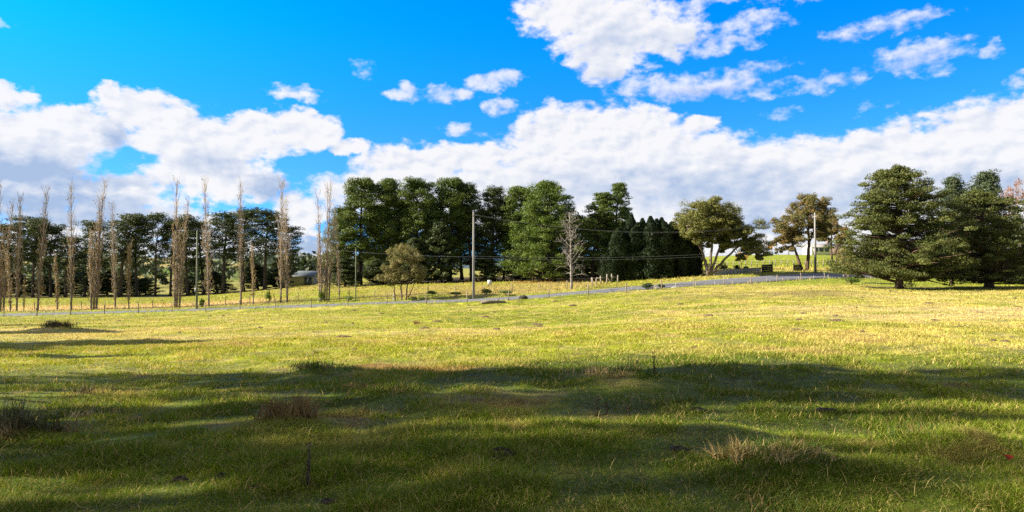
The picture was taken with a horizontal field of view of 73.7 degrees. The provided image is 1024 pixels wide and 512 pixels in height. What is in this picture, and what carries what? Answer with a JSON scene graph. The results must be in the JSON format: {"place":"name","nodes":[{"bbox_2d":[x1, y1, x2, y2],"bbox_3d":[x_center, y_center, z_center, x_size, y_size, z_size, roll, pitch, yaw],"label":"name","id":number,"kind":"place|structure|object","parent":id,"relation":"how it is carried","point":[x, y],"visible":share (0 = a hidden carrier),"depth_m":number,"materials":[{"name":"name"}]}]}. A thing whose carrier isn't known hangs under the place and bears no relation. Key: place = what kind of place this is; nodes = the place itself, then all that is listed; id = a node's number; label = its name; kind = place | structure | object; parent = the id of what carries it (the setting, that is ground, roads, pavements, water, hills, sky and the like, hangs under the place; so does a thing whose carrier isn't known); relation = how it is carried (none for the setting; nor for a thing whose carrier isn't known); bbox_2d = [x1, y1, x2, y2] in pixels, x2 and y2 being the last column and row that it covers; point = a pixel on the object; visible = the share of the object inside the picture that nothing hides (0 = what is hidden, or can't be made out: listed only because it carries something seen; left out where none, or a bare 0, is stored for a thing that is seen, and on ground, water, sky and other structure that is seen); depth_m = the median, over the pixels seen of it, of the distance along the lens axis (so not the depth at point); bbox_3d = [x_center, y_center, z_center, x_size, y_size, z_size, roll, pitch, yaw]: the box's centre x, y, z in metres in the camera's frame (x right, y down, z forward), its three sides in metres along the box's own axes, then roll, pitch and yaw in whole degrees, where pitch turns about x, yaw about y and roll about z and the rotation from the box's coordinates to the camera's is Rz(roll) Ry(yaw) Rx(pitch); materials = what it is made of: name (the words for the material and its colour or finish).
{"place":"outdoors","nodes":[
{"label":"outdoors","id":0,"kind":"place"},
{"bbox_2d":[0,274,935,315],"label":"road","id":1,"kind":"structure","parent":0,"point":[789,277],"depth_m":89.55,"materials":[{"name":"asphalt"}]},
{"bbox_2d":[0,255,1023,511],"bbox_3d":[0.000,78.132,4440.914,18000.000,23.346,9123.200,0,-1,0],"label":"ground","id":2,"kind":"structure","parent":0,"point":[704,433],"depth_m":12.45,"materials":[{"name":"plant"}]},
{"bbox_2d":[0,182,14,311],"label":"poplar tree","id":3,"kind":"object","parent":2,"relation":"on","point":[4,284],"visible":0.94,"depth_m":100.12,"materials":[{"name":"brown plant"}]},
{"bbox_2d":[5,248,13,311],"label":"poplar tree","id":4,"kind":"object","parent":2,"relation":"on","point":[10,282],"visible":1,"depth_m":98.81,"materials":[{"name":"brown plant"}]},
{"bbox_2d":[0,223,29,297],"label":"pine tree","id":5,"kind":"object","parent":2,"relation":"on","point":[3,225],"visible":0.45,"depth_m":148.86,"materials":[{"name":"green plant"}]},
{"bbox_2d":[11,191,23,310],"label":"poplar tree","id":6,"kind":"object","parent":2,"relation":"on","point":[18,289],"visible":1,"depth_m":99.80,"materials":[{"name":"brown plant"}]},
{"bbox_2d":[5,272,31,294],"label":"conifer tree","id":7,"kind":"object","parent":2,"relation":"on","point":[21,283],"visible":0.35,"depth_m":157.47,"materials":[{"name":"plant"}]},
{"bbox_2d":[1,215,50,296],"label":"pine tree","id":8,"kind":"object","parent":2,"relation":"on","point":[15,217],"visible":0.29,"depth_m":150.83,"materials":[{"name":"green plant"}]},
{"bbox_2d":[10,218,55,297],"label":"pine tree","id":9,"kind":"object","parent":2,"relation":"on","point":[32,225],"visible":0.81,"depth_m":148.44,"materials":[{"name":"green plant"}]},
{"bbox_2d":[20,275,54,295],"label":"conifer tree","id":10,"kind":"object","parent":2,"relation":"on","point":[45,278],"visible":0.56,"depth_m":157.22,"materials":[{"name":"plant"}]},
{"bbox_2d":[34,187,50,310],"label":"poplar tree","id":11,"kind":"object","parent":2,"relation":"on","point":[40,270],"visible":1,"depth_m":100.37,"materials":[{"name":"brown plant"}]},
{"bbox_2d":[0,392,95,440],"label":"grass tussock","id":12,"kind":"object","parent":2,"relation":"on","point":[11,420],"depth_m":7.22,"materials":[{"name":"plant"}]},
{"bbox_2d":[29,224,74,296],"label":"pine tree","id":13,"kind":"object","parent":2,"relation":"on","point":[55,230],"visible":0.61,"depth_m":151.17,"materials":[{"name":"green plant"}]},
{"bbox_2d":[52,251,60,310],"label":"poplar tree","id":14,"kind":"object","parent":2,"relation":"on","point":[57,284],"visible":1,"depth_m":99.39,"materials":[{"name":"brown plant"}]},
{"bbox_2d":[40,318,77,327],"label":"grass tussock","id":15,"kind":"object","parent":2,"relation":"on","point":[55,323],"depth_m":36.90,"materials":[{"name":"plant"}]},
{"bbox_2d":[47,269,82,294],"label":"conifer tree","id":16,"kind":"object","parent":2,"relation":"on","point":[62,276],"visible":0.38,"depth_m":157.91,"materials":[{"name":"plant"}]},
{"bbox_2d":[45,235,87,296],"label":"pine tree","id":17,"kind":"object","parent":2,"relation":"on","point":[62,240],"visible":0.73,"depth_m":148.62,"materials":[{"name":"green plant"}]},
{"bbox_2d":[63,177,78,309],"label":"poplar tree","id":18,"kind":"object","parent":2,"relation":"on","point":[71,248],"visible":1,"depth_m":99.30,"materials":[{"name":"brown plant"}]},
{"bbox_2d":[47,379,115,398],"bbox_3d":[-6.584,1.954,10.426,0.922,0.315,0.828,-1,-1,29],"label":"grass tussock","id":19,"kind":"object","parent":2,"relation":"on","point":[85,389],"depth_m":10.39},
{"bbox_2d":[69,247,111,296],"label":"tree","id":20,"kind":"object","parent":2,"relation":"on","point":[83,275],"visible":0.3,"depth_m":152.57,"materials":[{"name":"green plant"}]},
{"bbox_2d":[72,219,112,294],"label":"pine tree","id":21,"kind":"object","parent":2,"relation":"on","point":[85,236],"visible":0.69,"depth_m":149.14,"materials":[{"name":"green plant"}]},
{"bbox_2d":[86,171,108,309],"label":"poplar tree","id":22,"kind":"object","parent":2,"relation":"on","point":[97,254],"visible":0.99,"depth_m":99.01,"materials":[{"name":"brown plant"}]},
{"bbox_2d":[81,269,125,294],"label":"conifer tree","id":23,"kind":"object","parent":2,"relation":"on","point":[106,275],"visible":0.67,"depth_m":158.96,"materials":[{"name":"plant"}]},
{"bbox_2d":[61,402,155,422],"bbox_3d":[-4.803,1.830,8.173,1.286,0.207,0.876,0,-1,0],"label":"grass tussock","id":24,"kind":"object","parent":2,"relation":"on","point":[83,412],"depth_m":8.13,"materials":[{"name":"plant"}]},
{"bbox_2d":[107,199,120,308],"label":"poplar tree","id":25,"kind":"object","parent":2,"relation":"on","point":[114,266],"visible":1,"depth_m":98.19,"materials":[{"name":"brown plant"}]},
{"bbox_2d":[107,272,142,294],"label":"conifer tree","id":26,"kind":"object","parent":2,"relation":"on","point":[125,287],"visible":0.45,"depth_m":158.10,"materials":[{"name":"plant"}]},
{"bbox_2d":[100,212,151,296],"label":"pine tree","id":27,"kind":"object","parent":2,"relation":"on","point":[122,227],"visible":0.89,"depth_m":148.27,"materials":[{"name":"green plant"}]},
{"bbox_2d":[125,238,132,308],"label":"poplar tree","id":28,"kind":"object","parent":2,"relation":"on","point":[128,276],"visible":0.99,"depth_m":98.31,"materials":[{"name":"brown plant"}]},
{"bbox_2d":[114,213,158,295],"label":"pine tree","id":29,"kind":"object","parent":2,"relation":"on","point":[135,264],"visible":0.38,"depth_m":151.63,"materials":[{"name":"green plant"}]},
{"bbox_2d":[129,278,164,294],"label":"conifer tree","id":30,"kind":"object","parent":2,"relation":"on","point":[145,288],"visible":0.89,"depth_m":156.47,"materials":[{"name":"plant"}]},
{"bbox_2d":[139,211,172,296],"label":"pine tree","id":31,"kind":"object","parent":2,"relation":"on","point":[156,218],"visible":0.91,"depth_m":149.25,"materials":[{"name":"green plant"}]},
{"bbox_2d":[151,218,191,295],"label":"pine tree","id":32,"kind":"object","parent":2,"relation":"on","point":[165,252],"visible":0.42,"depth_m":151.30,"materials":[{"name":"green plant"}]},
{"bbox_2d":[170,178,190,307],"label":"poplar tree","id":33,"kind":"object","parent":2,"relation":"on","point":[179,280],"visible":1,"depth_m":97.41,"materials":[{"name":"brown plant"}]},
{"bbox_2d":[163,214,206,295],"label":"pine tree","id":34,"kind":"object","parent":2,"relation":"on","point":[190,232],"visible":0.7,"depth_m":148.44,"materials":[{"name":"green plant"}]},
{"bbox_2d":[172,275,205,293],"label":"conifer tree","id":35,"kind":"object","parent":2,"relation":"on","point":[191,284],"visible":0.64,"depth_m":156.45,"materials":[{"name":"plant"}]},
{"bbox_2d":[178,221,218,294],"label":"pine tree","id":36,"kind":"object","parent":2,"relation":"on","point":[201,276],"visible":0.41,"depth_m":152.72,"materials":[{"name":"green plant"}]},
{"bbox_2d":[1,248,402,285],"bbox_3d":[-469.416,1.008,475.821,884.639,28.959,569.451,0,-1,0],"label":"distant woodland","id":37,"kind":"object","parent":2,"relation":"on","point":[307,262],"visible":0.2,"depth_m":238.46,"materials":[{"name":"green plant"}]},
{"bbox_2d":[200,173,213,305],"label":"poplar tree","id":38,"kind":"object","parent":2,"relation":"on","point":[208,272],"visible":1,"depth_m":96.10,"materials":[{"name":"brown plant"}]},
{"bbox_2d":[199,271,238,292],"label":"conifer tree","id":39,"kind":"object","parent":2,"relation":"on","point":[216,278],"visible":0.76,"depth_m":155.51,"materials":[{"name":"plant"}]},
{"bbox_2d":[199,210,248,293],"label":"pine tree","id":40,"kind":"object","parent":2,"relation":"on","point":[217,222],"visible":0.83,"depth_m":148.78,"materials":[{"name":"green plant"}]},
{"bbox_2d":[234,177,247,304],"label":"poplar tree","id":41,"kind":"object","parent":2,"relation":"on","point":[241,260],"visible":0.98,"depth_m":95.97,"materials":[{"name":"brown plant"}]},
{"bbox_2d":[221,207,266,291],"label":"pine tree","id":42,"kind":"object","parent":2,"relation":"on","point":[246,215],"visible":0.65,"depth_m":150.11,"materials":[{"name":"green plant"}]},
{"bbox_2d":[250,240,256,303],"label":"poplar tree","id":43,"kind":"object","parent":2,"relation":"on","point":[253,275],"visible":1,"depth_m":95.45,"materials":[{"name":"brown plant"}]},
{"bbox_2d":[239,262,273,289],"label":"conifer tree","id":44,"kind":"object","parent":2,"relation":"on","point":[258,273],"visible":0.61,"depth_m":156.38,"materials":[{"name":"plant"}]},
{"bbox_2d":[242,208,290,289],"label":"pine tree","id":45,"kind":"object","parent":2,"relation":"on","point":[269,219],"visible":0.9,"depth_m":148.95,"materials":[{"name":"green plant"}]},
{"bbox_2d":[275,176,286,302],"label":"poplar tree","id":46,"kind":"object","parent":2,"relation":"on","point":[281,269],"visible":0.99,"depth_m":94.83,"materials":[{"name":"brown plant"}]},
{"bbox_2d":[267,260,294,287],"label":"conifer tree","id":47,"kind":"object","parent":2,"relation":"on","point":[271,279],"visible":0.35,"depth_m":155.49,"materials":[{"name":"plant"}]},
{"bbox_2d":[267,225,304,287],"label":"pine tree","id":48,"kind":"object","parent":2,"relation":"on","point":[296,233],"visible":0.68,"depth_m":150.28,"materials":[{"name":"green plant"}]},
{"bbox_2d":[234,384,338,421],"bbox_3d":[-2.372,1.581,7.657,1.122,0.427,1.321,-1,-2,45],"label":"grass tussock","id":49,"kind":"object","parent":2,"relation":"on","point":[296,407],"depth_m":7.52,"materials":[{"name":"plant"}]},
{"bbox_2d":[280,190,292,301],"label":"poplar tree","id":50,"kind":"object","parent":2,"relation":"on","point":[287,270],"visible":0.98,"depth_m":95.51,"materials":[{"name":"brown plant"}]},
{"bbox_2d":[11,278,592,309],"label":"wire fence","id":51,"kind":"object","parent":2,"relation":"on","point":[303,295],"visible":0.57,"depth_m":97.30,"materials":[{"name":"metal"}]},
{"bbox_2d":[289,272,318,286],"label":"shed","id":52,"kind":"structure","parent":2,"relation":"on","point":[304,278],"depth_m":169.15,"materials":[{"name":"metal"}]},
{"bbox_2d":[300,441,321,489],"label":"weed stalk","id":53,"kind":"object","parent":2,"relation":"on","point":[308,473],"visible":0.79,"depth_m":5.31,"materials":[{"name":"plant"}]},
{"bbox_2d":[278,359,360,374],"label":"grass tussock","id":54,"kind":"object","parent":2,"relation":"on","point":[312,366],"depth_m":12.28,"materials":[{"name":"green plant"}]},
{"bbox_2d":[314,177,337,301],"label":"poplar tree","id":55,"kind":"object","parent":2,"relation":"on","point":[326,276],"visible":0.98,"depth_m":92.46,"materials":[{"name":"brown plant"}]},
{"bbox_2d":[333,217,341,300],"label":"poplar tree","id":56,"kind":"object","parent":2,"relation":"on","point":[338,262],"visible":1,"depth_m":91.95,"materials":[{"name":"brown plant"}]},
{"bbox_2d":[320,205,364,285],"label":"pine tree","id":57,"kind":"object","parent":2,"relation":"on","point":[342,243],"visible":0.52,"depth_m":126.64,"materials":[{"name":"green plant"}]},
{"bbox_2d":[328,256,369,286],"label":"conifer tree","id":58,"kind":"object","parent":2,"relation":"on","point":[347,274],"visible":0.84,"depth_m":123.14,"materials":[{"name":"plant"}]},
{"bbox_2d":[329,177,387,284],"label":"pine tree","id":59,"kind":"object","parent":2,"relation":"on","point":[357,197],"visible":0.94,"depth_m":126.74,"materials":[{"name":"green plant"}]},
{"bbox_2d":[335,379,431,394],"bbox_3d":[-1.819,1.790,9.500,1.389,0.137,1.037,0,-1,0],"label":"grass tussock","id":60,"kind":"object","parent":2,"relation":"on","point":[354,383],"depth_m":9.69,"materials":[{"name":"green plant"}]},
{"bbox_2d":[360,259,407,284],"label":"conifer tree","id":61,"kind":"object","parent":2,"relation":"on","point":[373,272],"visible":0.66,"depth_m":122.74,"materials":[{"name":"plant"}]},
{"bbox_2d":[361,177,407,283],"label":"pine tree","id":62,"kind":"object","parent":2,"relation":"on","point":[389,197],"visible":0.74,"depth_m":127.95,"materials":[{"name":"green plant"}]},
{"bbox_2d":[373,243,427,300],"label":"gum tree","id":63,"kind":"object","parent":2,"relation":"on","point":[400,254],"visible":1,"depth_m":86.23,"materials":[{"name":"green plant"}]},
{"bbox_2d":[388,175,445,282],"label":"pine tree","id":64,"kind":"object","parent":2,"relation":"on","point":[412,191],"visible":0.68,"depth_m":126.25,"materials":[{"name":"green plant"}]},
{"bbox_2d":[400,237,441,282],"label":"conifer tree","id":65,"kind":"object","parent":2,"relation":"on","point":[413,242],"visible":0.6,"depth_m":122.54,"materials":[{"name":"plant"}]},
{"bbox_2d":[3,272,871,316],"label":"wire fence","id":66,"kind":"object","parent":2,"relation":"on","point":[311,304],"visible":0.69,"depth_m":78.39,"materials":[{"name":"metal"}]},
{"bbox_2d":[421,220,462,282],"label":"conifer tree","id":67,"kind":"object","parent":2,"relation":"on","point":[438,243],"visible":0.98,"depth_m":123.36,"materials":[{"name":"plant"}]},
{"bbox_2d":[423,176,477,281],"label":"pine tree","id":68,"kind":"object","parent":2,"relation":"on","point":[445,194],"visible":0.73,"depth_m":127.57,"materials":[{"name":"green plant"}]},
{"bbox_2d":[448,207,480,279],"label":"pine tree","id":69,"kind":"object","parent":2,"relation":"on","point":[461,257],"visible":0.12,"depth_m":142.55,"materials":[{"name":"green plant"}]},
{"bbox_2d":[452,182,490,280],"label":"pine tree","id":70,"kind":"object","parent":2,"relation":"on","point":[474,196],"visible":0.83,"depth_m":128.39,"materials":[{"name":"green plant"}]},
{"bbox_2d":[472,211,474,298],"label":"power pole","id":71,"kind":"object","parent":2,"relation":"on","point":[473,272],"visible":0.95,"depth_m":84.10,"materials":[{"name":"wood"}]},
{"bbox_2d":[466,209,500,274],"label":"pine tree","id":72,"kind":"object","parent":2,"relation":"on","point":[477,252],"visible":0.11,"depth_m":141.36,"materials":[{"name":"green plant"}]},
{"bbox_2d":[469,249,503,280],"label":"conifer tree","id":73,"kind":"object","parent":2,"relation":"on","point":[493,268],"visible":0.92,"depth_m":124.53,"materials":[{"name":"plant"}]},
{"bbox_2d":[470,185,508,259],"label":"pine tree","id":74,"kind":"object","parent":2,"relation":"on","point":[495,196],"visible":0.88,"depth_m":128.93,"materials":[{"name":"green plant"}]},
{"bbox_2d":[494,195,518,279],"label":"pine tree","id":75,"kind":"object","parent":2,"relation":"on","point":[499,257],"visible":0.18,"depth_m":131.72,"materials":[{"name":"green plant"}]},
{"bbox_2d":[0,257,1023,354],"bbox_3d":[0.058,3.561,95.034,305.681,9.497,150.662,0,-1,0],"label":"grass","id":76,"kind":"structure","parent":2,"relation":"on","point":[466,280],"depth_m":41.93,"materials":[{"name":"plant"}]},
{"bbox_2d":[496,185,537,279],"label":"pine tree","id":77,"kind":"object","parent":2,"relation":"on","point":[512,204],"visible":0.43,"depth_m":126.75,"materials":[{"name":"green plant"}]},
{"bbox_2d":[497,179,590,280],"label":"pine tree","id":78,"kind":"object","parent":2,"relation":"on","point":[542,215],"visible":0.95,"depth_m":117.43,"materials":[{"name":"green plant"}]},
{"bbox_2d":[550,211,588,288],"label":"bare tree","id":79,"kind":"object","parent":2,"relation":"on","point":[570,257],"visible":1,"depth_m":90.21,"materials":[{"name":"plant"}]},
{"bbox_2d":[566,192,622,279],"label":"pine tree","id":80,"kind":"object","parent":2,"relation":"on","point":[602,199],"visible":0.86,"depth_m":117.93,"materials":[{"name":"green plant"}]},
{"bbox_2d":[598,251,624,281],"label":"cypress tree","id":81,"kind":"object","parent":2,"relation":"on","point":[607,266],"visible":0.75,"depth_m":109.03,"materials":[{"name":"plant"}]},
{"bbox_2d":[594,182,632,255],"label":"pine tree","id":82,"kind":"object","parent":2,"relation":"on","point":[617,189],"visible":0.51,"depth_m":119.02,"materials":[{"name":"green plant"}]},
{"bbox_2d":[605,226,646,280],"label":"cypress tree","id":83,"kind":"object","parent":2,"relation":"on","point":[627,240],"visible":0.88,"depth_m":109.03,"materials":[{"name":"plant"}]},
{"bbox_2d":[574,351,683,380],"bbox_3d":[1.951,1.672,10.845,1.883,0.383,1.640,1,-2,-45],"label":"grass tussock","id":84,"kind":"object","parent":2,"relation":"on","point":[597,371],"depth_m":10.71,"materials":[{"name":"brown plant"}]},
{"bbox_2d":[629,220,666,279],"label":"cypress tree","id":85,"kind":"object","parent":2,"relation":"on","point":[651,230],"visible":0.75,"depth_m":108.21,"materials":[{"name":"plant"}]},
{"bbox_2d":[652,221,681,278],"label":"cypress tree","id":86,"kind":"object","parent":2,"relation":"on","point":[669,236],"visible":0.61,"depth_m":108.15,"materials":[{"name":"plant"}]},
{"bbox_2d":[672,230,703,276],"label":"cypress tree","id":87,"kind":"object","parent":2,"relation":"on","point":[681,259],"visible":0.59,"depth_m":109.06,"materials":[{"name":"plant"}]},
{"bbox_2d":[672,195,773,275],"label":"gum tree","id":88,"kind":"object","parent":2,"relation":"on","point":[712,215],"visible":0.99,"depth_m":105.98,"materials":[{"name":"green plant"}]},
{"bbox_2d":[680,437,773,464],"bbox_3d":[1.783,1.586,5.745,0.813,0.241,0.712,0,-1,0],"label":"grass tussock","id":89,"kind":"object","parent":2,"relation":"on","point":[735,451],"depth_m":5.73,"materials":[{"name":"plant"}]},
{"bbox_2d":[713,268,760,274],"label":"stone wall","id":90,"kind":"structure","parent":2,"relation":"on","point":[738,271],"depth_m":109.57,"materials":[{"name":"stone"}]},
{"bbox_2d":[722,482,822,511],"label":"grass tussock","id":91,"kind":"object","parent":2,"relation":"on","point":[759,501],"depth_m":4.93,"materials":[{"name":"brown plant"}]},
{"bbox_2d":[715,260,837,267],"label":"rail fence","id":92,"kind":"object","parent":2,"relation":"on","point":[757,262],"visible":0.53,"depth_m":127.80,"materials":[{"name":"wood"}]},
{"bbox_2d":[742,426,855,465],"bbox_3d":[2.337,1.518,5.675,0.938,0.240,1.043,0,-1,0],"label":"grass tussock","id":93,"kind":"object","parent":2,"relation":"on","point":[776,454],"depth_m":5.62,"materials":[{"name":"green plant"}]},
{"bbox_2d":[769,192,837,269],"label":"gum tree","id":94,"kind":"object","parent":2,"relation":"on","point":[791,234],"visible":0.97,"depth_m":115.92,"materials":[{"name":"green plant"}]},
{"bbox_2d":[801,240,840,254],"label":"house","id":95,"kind":"structure","parent":2,"relation":"on","point":[820,250],"depth_m":210.57,"materials":[{"name":"white paint"}]},
{"bbox_2d":[816,214,857,259],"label":"gum tree","id":96,"kind":"object","parent":2,"relation":"on","point":[836,228],"visible":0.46,"depth_m":148.89,"materials":[{"name":"green plant"}]},
{"bbox_2d":[833,247,859,282],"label":"gum tree","id":97,"kind":"object","parent":2,"relation":"on","point":[840,257],"visible":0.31,"depth_m":91.96,"materials":[{"name":"green plant"}]},
{"bbox_2d":[822,163,980,288],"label":"conifer tree","id":98,"kind":"object","parent":2,"relation":"on","point":[880,218],"visible":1,"depth_m":76.22,"materials":[{"name":"green plant"}]},
{"bbox_2d":[864,418,980,442],"bbox_3d":[4.115,1.679,6.805,1.245,0.228,0.973,1,-2,-45],"label":"grass tussock","id":99,"kind":"object","parent":2,"relation":"on","point":[918,424],"depth_m":6.78,"materials":[{"name":"green plant"}]},
{"bbox_2d":[927,173,977,283],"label":"conifer tree","id":100,"kind":"object","parent":2,"relation":"on","point":[952,183],"visible":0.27,"depth_m":91.04,"materials":[{"name":"plant"}]},
{"bbox_2d":[920,188,1023,287],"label":"conifer tree","id":101,"kind":"object","parent":2,"relation":"on","point":[992,262],"visible":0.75,"depth_m":78.34,"materials":[{"name":"green plant"}]},
{"bbox_2d":[962,168,1008,282],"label":"conifer tree","id":102,"kind":"object","parent":2,"relation":"on","point":[985,181],"visible":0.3,"depth_m":94.92,"materials":[{"name":"plant"}]},
{"bbox_2d":[1000,178,1023,246],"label":"autumn tree","id":103,"kind":"object","parent":2,"relation":"on","point":[1009,189],"visible":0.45,"depth_m":100.07,"materials":[{"name":"brown plant"}]},
{"bbox_2d":[0,0,1023,259],"label":"sky","id":104,"kind":"structure","parent":0,"point":[757,105],"materials":[{"name":"blue"}]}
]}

